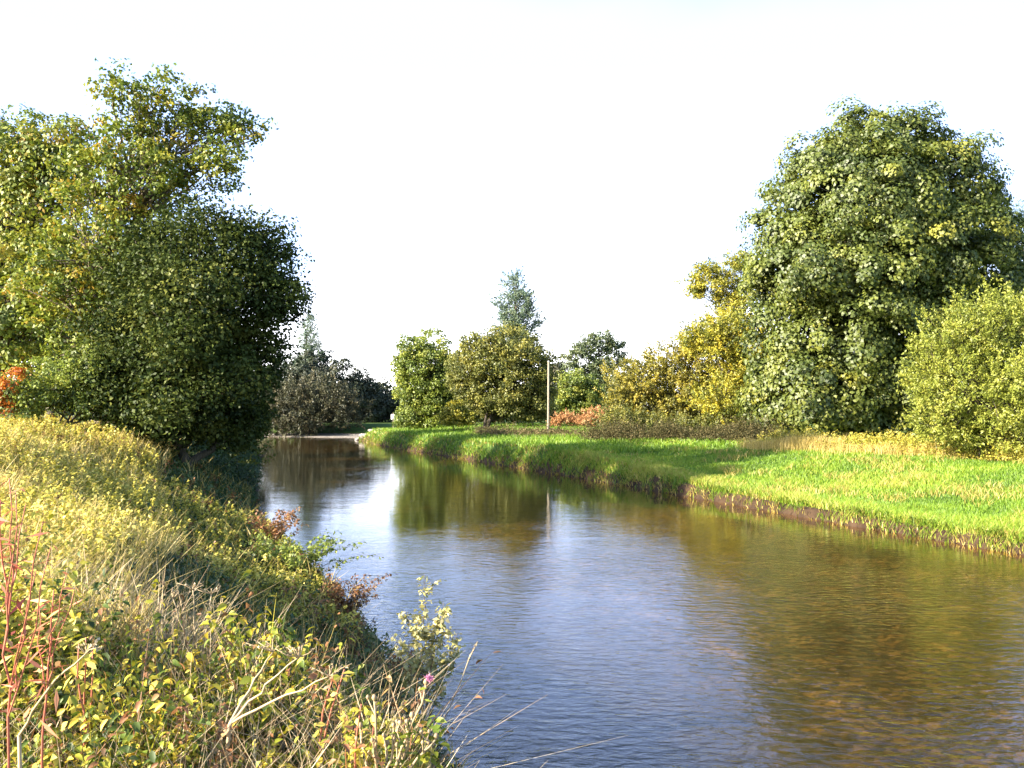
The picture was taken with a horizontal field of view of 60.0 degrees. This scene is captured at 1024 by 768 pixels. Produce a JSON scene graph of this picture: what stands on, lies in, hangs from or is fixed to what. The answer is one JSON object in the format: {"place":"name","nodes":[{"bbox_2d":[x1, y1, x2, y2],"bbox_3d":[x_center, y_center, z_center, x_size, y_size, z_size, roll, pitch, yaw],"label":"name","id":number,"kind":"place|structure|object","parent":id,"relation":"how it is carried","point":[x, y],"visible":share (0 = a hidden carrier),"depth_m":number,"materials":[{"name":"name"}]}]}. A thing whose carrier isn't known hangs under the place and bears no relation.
{"place":"outdoors","nodes":[
{"label":"outdoors","id":0,"kind":"place"},
{"bbox_2d":[0,0,1023,406],"label":"sky","id":1,"kind":"structure","parent":0,"point":[422,152],"materials":[{"name":"white"}]},
{"bbox_2d":[12,412,1023,767],"bbox_3d":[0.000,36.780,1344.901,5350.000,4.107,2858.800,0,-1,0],"label":"ground","id":2,"kind":"structure","parent":0,"point":[698,686],"depth_m":19.12,"materials":[{"name":"brown soil"}]},
{"bbox_2d":[0,366,30,422],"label":"orange bush","id":3,"kind":"object","parent":2,"relation":"on","point":[17,371],"visible":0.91,"depth_m":33.46,"materials":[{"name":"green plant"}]},
{"bbox_2d":[0,476,57,767],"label":"willowherb","id":4,"kind":"object","parent":2,"relation":"on","point":[4,648],"visible":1,"depth_m":2.68,"materials":[{"name":"brown plant"}]},
{"bbox_2d":[20,572,80,767],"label":"willowherb","id":5,"kind":"object","parent":2,"relation":"on","point":[56,696],"visible":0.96,"depth_m":3.07,"materials":[{"name":"beige plant"}]},
{"bbox_2d":[0,102,106,419],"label":"sycamore tree","id":6,"kind":"object","parent":2,"relation":"on","point":[21,185],"visible":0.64,"depth_m":41.24,"materials":[{"name":"green plant"}]},
{"bbox_2d":[17,637,101,767],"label":"dry stalk","id":7,"kind":"object","parent":2,"relation":"on","point":[19,741],"visible":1,"depth_m":2.74,"materials":[{"name":"beige plant"}]},
{"bbox_2d":[0,338,137,429],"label":"hawthorn bush","id":8,"kind":"object","parent":2,"relation":"on","point":[35,393],"visible":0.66,"depth_m":34.24,"materials":[{"name":"green plant"}]},
{"bbox_2d":[7,213,143,418],"bbox_3d":[-29.541,-4.428,57.165,15.092,14.310,10.544,0,-1,0],"label":"tree","id":9,"kind":"object","parent":2,"relation":"on","point":[51,412],"visible":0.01,"depth_m":55.60,"materials":[{"name":"green plant"}]},
{"bbox_2d":[63,636,102,762],"bbox_3d":[-1.806,1.510,3.738,0.152,0.882,0.207,0,-1,0],"label":"leafy shoot","id":10,"kind":"object","parent":2,"relation":"on","point":[85,659],"visible":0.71,"depth_m":3.73,"materials":[{"name":"yellow plant"}]},
{"bbox_2d":[0,416,205,670],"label":"tall grass","id":11,"kind":"structure","parent":2,"relation":"on","point":[153,541],"depth_m":12.89,"materials":[{"name":"plant"}]},
{"bbox_2d":[0,57,278,426],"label":"ash tree","id":12,"kind":"object","parent":2,"relation":"on","point":[139,170],"visible":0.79,"depth_m":39.45,"materials":[{"name":"green plant"}]},
{"bbox_2d":[44,183,316,469],"bbox_3d":[-14.252,-2.077,36.840,11.548,12.805,9.092,0,-1,0],"label":"alder tree","id":13,"kind":"object","parent":2,"relation":"on","point":[201,358],"visible":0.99,"depth_m":35.79,"materials":[{"name":"green plant"}]},
{"bbox_2d":[0,410,362,763],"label":"yellow weeds","id":14,"kind":"object","parent":2,"relation":"on","point":[71,526],"visible":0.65,"depth_m":16.71,"materials":[{"name":"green plant"}]},
{"bbox_2d":[164,581,228,669],"bbox_3d":[-1.780,1.525,5.066,0.585,0.774,0.299,-1,-2,35],"label":"dry stalk","id":15,"kind":"object","parent":2,"relation":"on","point":[192,589],"visible":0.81,"depth_m":5.12,"materials":[{"name":"brown plant"}]},
{"bbox_2d":[0,507,452,767],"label":"bramble leaves","id":16,"kind":"object","parent":2,"relation":"on","point":[127,737],"visible":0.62,"depth_m":3.97,"materials":[{"name":"green plant"}]},
{"bbox_2d":[208,404,272,476],"bbox_3d":[-15.472,3.203,50.072,3.508,4.490,3.452,0,-1,0],"label":"waterside bush","id":17,"kind":"object","parent":2,"relation":"on","point":[262,422],"visible":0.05,"depth_m":50.22,"materials":[{"name":"green plant"}]},
{"bbox_2d":[0,413,500,767],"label":"rusty weeds","id":18,"kind":"object","parent":2,"relation":"on","point":[125,716],"visible":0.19,"depth_m":4.18,"materials":[{"name":"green plant"}]},
{"bbox_2d":[0,427,511,767],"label":"river bank","id":19,"kind":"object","parent":2,"relation":"on","point":[250,470],"visible":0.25,"depth_m":13.73,"materials":[{"name":"green plant"}]},
{"bbox_2d":[253,400,272,457],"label":"waterside bush","id":20,"kind":"object","parent":2,"relation":"on","point":[262,455],"depth_m":71.98,"materials":[{"name":"green plant"}]},
{"bbox_2d":[245,506,308,544],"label":"shrub","id":21,"kind":"object","parent":2,"relation":"on","point":[276,532],"visible":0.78,"depth_m":24.32,"materials":[{"name":"red plant"}]},
{"bbox_2d":[225,638,351,765],"bbox_3d":[-0.948,1.491,3.645,0.584,0.864,0.278,-1,-2,40],"label":"dry stalk","id":22,"kind":"object","parent":2,"relation":"on","point":[238,717],"visible":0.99,"depth_m":3.64,"materials":[{"name":"beige plant"}]},
{"bbox_2d":[279,308,328,376],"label":"conifer tree","id":23,"kind":"object","parent":2,"relation":"on","point":[309,345],"visible":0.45,"depth_m":149.76,"materials":[{"name":"green plant"}]},
{"bbox_2d":[0,497,614,767],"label":"dead stems","id":24,"kind":"object","parent":2,"relation":"on","point":[166,636],"visible":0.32,"depth_m":4.15,"materials":[{"name":"beige plant"}]},
{"bbox_2d":[235,529,383,574],"bbox_3d":[-4.614,4.029,20.360,3.346,1.206,2.909,0,-1,0],"label":"shrub","id":25,"kind":"object","parent":2,"relation":"on","point":[292,561],"visible":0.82,"depth_m":20.27,"materials":[{"name":"green plant"}]},
{"bbox_2d":[257,348,379,422],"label":"dark oak","id":26,"kind":"object","parent":2,"relation":"on","point":[352,380],"visible":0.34,"depth_m":147.91,"materials":[{"name":"green plant"}]},
{"bbox_2d":[265,366,374,436],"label":"grey willow","id":27,"kind":"object","parent":2,"relation":"on","point":[299,413],"visible":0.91,"depth_m":131.97,"materials":[{"name":"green plant"}]},
{"bbox_2d":[313,664,353,767],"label":"leafy shoot","id":28,"kind":"object","parent":2,"relation":"on","point":[321,723],"visible":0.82,"depth_m":3.81,"materials":[{"name":"yellow plant"}]},
{"bbox_2d":[317,573,391,617],"bbox_3d":[-3.091,4.171,17.670,1.527,1.051,1.668,0,-1,0],"label":"shrub","id":29,"kind":"object","parent":2,"relation":"on","point":[355,593],"visible":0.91,"depth_m":17.26,"materials":[{"name":"brown plant"}]},
{"bbox_2d":[333,704,380,767],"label":"leafy shoot","id":30,"kind":"object","parent":2,"relation":"on","point":[356,745],"visible":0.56,"depth_m":3.50,"materials":[{"name":"yellow plant"}]},
{"bbox_2d":[351,373,403,422],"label":"dark holly","id":31,"kind":"object","parent":2,"relation":"on","point":[381,412],"visible":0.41,"depth_m":150.23,"materials":[{"name":"green plant"}]},
{"bbox_2d":[352,673,438,767],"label":"thistle","id":32,"kind":"object","parent":2,"relation":"on","point":[412,715],"visible":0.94,"depth_m":3.34,"materials":[{"name":"green plant"}]},
{"bbox_2d":[356,638,444,683],"bbox_3d":[-2.019,4.593,14.050,1.046,0.876,2.042,-1,-2,39],"label":"shrub","id":33,"kind":"object","parent":2,"relation":"on","point":[393,662],"visible":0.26,"depth_m":13.91,"materials":[{"name":"green plant"}]},
{"bbox_2d":[386,574,465,718],"bbox_3d":[-1.183,3.776,12.450,1.047,2.242,1.246,0,-1,0],"label":"sapling","id":34,"kind":"object","parent":2,"relation":"on","point":[419,667],"visible":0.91,"depth_m":12.38,"materials":[{"name":"green plant"}]},
{"bbox_2d":[389,328,467,429],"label":"lime tree","id":35,"kind":"object","parent":2,"relation":"on","point":[424,395],"visible":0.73,"depth_m":106.40,"materials":[{"name":"green plant"}]},
{"bbox_2d":[437,399,475,432],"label":"yellow shrub","id":36,"kind":"object","parent":2,"relation":"on","point":[454,414],"visible":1,"depth_m":96.41,"materials":[{"name":"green plant"}]},
{"bbox_2d":[441,641,478,725],"bbox_3d":[-0.746,4.037,11.501,0.642,1.384,0.071,0,-1,0],"label":"reed stalk","id":37,"kind":"object","parent":2,"relation":"on","point":[475,645],"visible":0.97,"depth_m":11.51,"materials":[{"name":"beige plant"}]},
{"bbox_2d":[15,381,965,417],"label":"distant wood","id":38,"kind":"object","parent":2,"relation":"on","point":[391,387],"depth_m":190.39,"materials":[{"name":"green plant"}]},
{"bbox_2d":[466,403,539,422],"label":"background bush","id":39,"kind":"object","parent":2,"relation":"on","point":[477,419],"visible":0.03,"depth_m":116.64,"materials":[{"name":"green plant"}]},
{"bbox_2d":[442,320,564,427],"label":"maple tree","id":40,"kind":"object","parent":2,"relation":"on","point":[502,372],"visible":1,"depth_m":98.16,"materials":[{"name":"green plant"}]},
{"bbox_2d":[484,266,554,346],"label":"poplar tree","id":41,"kind":"object","parent":2,"relation":"on","point":[523,314],"visible":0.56,"depth_m":149.52,"materials":[{"name":"green plant"}]},
{"bbox_2d":[547,360,549,432],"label":"wooden pole","id":42,"kind":"object","parent":2,"relation":"on","point":[548,404],"visible":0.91,"depth_m":81.93,"materials":[{"name":"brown wood"}]},
{"bbox_2d":[546,408,581,426],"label":"bracken clump","id":43,"kind":"object","parent":2,"relation":"on","point":[564,418],"visible":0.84,"depth_m":94.57,"materials":[{"name":"orange plant"}]},
{"bbox_2d":[550,368,608,415],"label":"round bush","id":44,"kind":"object","parent":2,"relation":"on","point":[574,396],"visible":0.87,"depth_m":110.93,"materials":[{"name":"green plant"}]},
{"bbox_2d":[531,361,638,420],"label":"background tree","id":45,"kind":"object","parent":2,"relation":"on","point":[555,368],"visible":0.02,"depth_m":140.67,"materials":[{"name":"green plant"}]},
{"bbox_2d":[574,404,613,427],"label":"bracken clump","id":46,"kind":"object","parent":2,"relation":"on","point":[585,415],"visible":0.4,"depth_m":92.38,"materials":[{"name":"orange plant"}]},
{"bbox_2d":[559,329,629,409],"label":"open crowned tree","id":47,"kind":"object","parent":2,"relation":"on","point":[583,349],"visible":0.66,"depth_m":134.25,"materials":[{"name":"green plant"}]},
{"bbox_2d":[464,410,794,444],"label":"thicket undergrowth","id":48,"kind":"object","parent":2,"relation":"on","point":[729,431],"visible":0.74,"depth_m":66.43,"materials":[{"name":"green plant"}]},
{"bbox_2d":[590,399,728,431],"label":"thicket bush","id":49,"kind":"object","parent":2,"relation":"on","point":[625,413],"visible":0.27,"depth_m":78.34,"materials":[{"name":"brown plant"}]},
{"bbox_2d":[592,323,764,423],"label":"yellow willow","id":50,"kind":"object","parent":2,"relation":"on","point":[665,376],"visible":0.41,"depth_m":82.70,"materials":[{"name":"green plant"}]},
{"bbox_2d":[358,433,1023,553],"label":"hanging grass","id":51,"kind":"structure","parent":2,"relation":"on","point":[850,512],"depth_m":37.98,"materials":[{"name":"green plant"}]},
{"bbox_2d":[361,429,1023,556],"bbox_3d":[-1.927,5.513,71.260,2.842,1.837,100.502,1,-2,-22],"label":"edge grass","id":52,"kind":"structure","parent":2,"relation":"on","point":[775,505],"depth_m":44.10,"materials":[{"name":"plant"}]},
{"bbox_2d":[364,422,1023,542],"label":"meadow grass","id":53,"kind":"structure","parent":2,"relation":"on","point":[916,509],"depth_m":45.23,"materials":[{"name":"green plant"}]},
{"bbox_2d":[674,248,756,345],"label":"ash tree","id":54,"kind":"object","parent":2,"relation":"on","point":[697,288],"visible":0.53,"depth_m":91.48,"materials":[{"name":"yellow plant"}]},
{"bbox_2d":[671,303,773,426],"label":"golden willow","id":55,"kind":"object","parent":2,"relation":"on","point":[724,338],"visible":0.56,"depth_m":77.08,"materials":[{"name":"yellow plant"}]},
{"bbox_2d":[521,433,1023,539],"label":"rough grass","id":56,"kind":"structure","parent":2,"relation":"on","point":[802,442],"depth_m":47.57,"materials":[{"name":"plant"}]},
{"bbox_2d":[732,94,1023,438],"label":"sycamore tree","id":57,"kind":"object","parent":2,"relation":"on","point":[887,220],"visible":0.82,"depth_m":62.78,"materials":[{"name":"green plant"}]},
{"bbox_2d":[756,426,1023,462],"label":"rough weeds","id":58,"kind":"object","parent":2,"relation":"on","point":[898,439],"visible":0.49,"depth_m":50.30,"materials":[{"name":"yellow plant"}]},
{"bbox_2d":[892,272,1023,458],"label":"goat willow","id":59,"kind":"object","parent":2,"relation":"on","point":[991,397],"visible":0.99,"depth_m":44.86,"materials":[{"name":"green plant"}]},
{"bbox_2d":[1011,192,1023,255],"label":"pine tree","id":60,"kind":"object","parent":2,"relation":"on","point":[1018,205],"visible":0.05,"depth_m":120.25,"materials":[{"name":"green plant"}]},
{"bbox_2d":[256,437,1023,767],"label":"water","id":61,"kind":"structure","parent":0,"point":[382,485],"depth_m":40.19,"materials":[{"name":"blue liquid"}]}
]}

